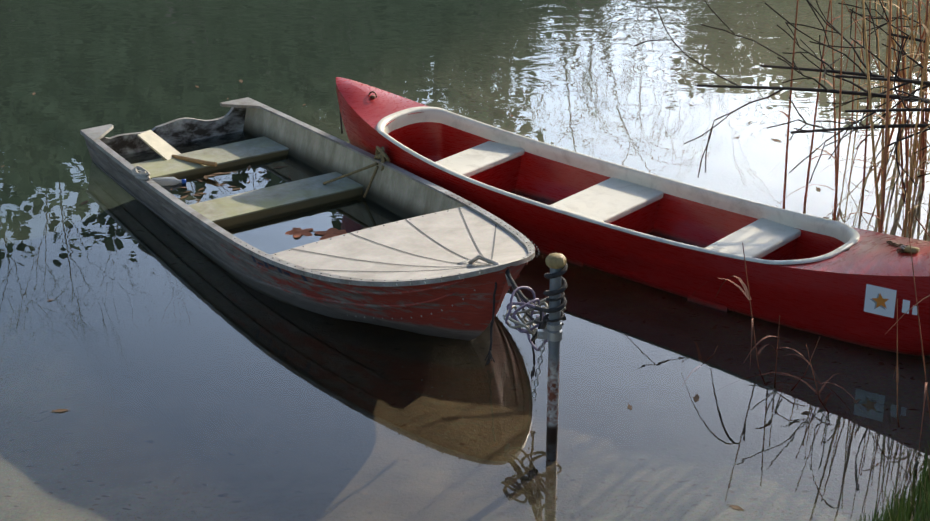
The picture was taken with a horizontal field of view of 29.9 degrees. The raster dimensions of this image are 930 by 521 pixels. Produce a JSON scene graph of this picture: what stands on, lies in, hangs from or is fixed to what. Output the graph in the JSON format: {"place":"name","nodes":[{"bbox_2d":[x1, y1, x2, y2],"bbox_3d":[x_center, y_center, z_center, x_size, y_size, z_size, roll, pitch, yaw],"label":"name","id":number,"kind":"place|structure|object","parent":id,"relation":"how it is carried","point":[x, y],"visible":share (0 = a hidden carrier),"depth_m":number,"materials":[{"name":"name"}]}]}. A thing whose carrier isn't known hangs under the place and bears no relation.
{"place":"outdoors","nodes":[
{"label":"outdoors","id":0,"kind":"place"},
{"bbox_2d":[0,0,929,520],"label":"lake water","id":1,"kind":"structure","parent":0,"point":[176,374],"depth_m":9.04,"materials":[{"name":"grey liquid"}]},
{"bbox_2d":[80,97,539,340],"bbox_3d":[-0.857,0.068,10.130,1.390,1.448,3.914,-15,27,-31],"label":"rowboat","id":2,"kind":"object","parent":1,"relation":"on","point":[438,261],"visible":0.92,"depth_m":9.53,"materials":[{"name":"metal"}]},
{"bbox_2d":[152,177,185,185],"bbox_3d":[-1.846,-0.488,10.861,0.215,0.062,0.064,-3,24,-7],"label":"bottle","id":3,"kind":"object","parent":2,"relation":"in","point":[163,181],"visible":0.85,"depth_m":10.83,"materials":[{"name":"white plastic"}]},
{"bbox_2d":[170,165,366,239],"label":"floating leaves","id":4,"kind":"object","parent":2,"relation":"in","point":[299,232],"visible":0.67,"depth_m":10.15,"materials":[{"name":"orange plant"}]},
{"bbox_2d":[1,79,929,509],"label":"floating debris","id":5,"kind":"object","parent":1,"relation":"on","point":[695,397],"visible":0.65,"depth_m":8.25,"materials":[{"name":"orange plant"}]},
{"bbox_2d":[336,77,929,355],"bbox_3d":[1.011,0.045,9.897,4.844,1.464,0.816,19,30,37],"label":"canoe","id":6,"kind":"object","parent":1,"relation":"on","point":[833,279],"visible":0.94,"depth_m":9.61,"materials":[{"name":"red"}]},
{"bbox_2d":[685,0,929,453],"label":"reeds","id":7,"kind":"object","parent":1,"relation":"on","point":[919,144],"visible":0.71,"depth_m":10.06,"materials":[{"name":"brown plant"}]},
{"bbox_2d":[537,253,566,435],"bbox_3d":[0.384,0.700,7.922,0.122,1.587,0.093,1,24,1],"label":"mooring post","id":8,"kind":"object","parent":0,"point":[552,332],"visible":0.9,"depth_m":7.76,"materials":[{"name":"grey metal"}]},
{"bbox_2d":[485,263,567,397],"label":"mooring cables","id":9,"kind":"object","parent":8,"relation":"attached to","point":[541,321],"visible":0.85,"depth_m":8.00,"materials":[{"name":"grey metal"}]},
{"bbox_2d":[634,0,929,202],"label":"tree branches","id":10,"kind":"object","parent":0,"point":[896,78],"visible":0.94,"depth_m":9.78,"materials":[{"name":"brown plant"}]},
{"bbox_2d":[900,492,927,520],"bbox_3d":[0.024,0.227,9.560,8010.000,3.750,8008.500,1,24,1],"label":"ground","id":11,"kind":"structure","parent":0,"point":[912,517],"depth_m":7.08,"materials":[{"name":"green plant"}]},
{"bbox_2d":[856,418,929,520],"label":"bank grass","id":12,"kind":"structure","parent":11,"relation":"on","point":[903,510],"depth_m":6.94,"materials":[{"name":"green plant"}]}
]}

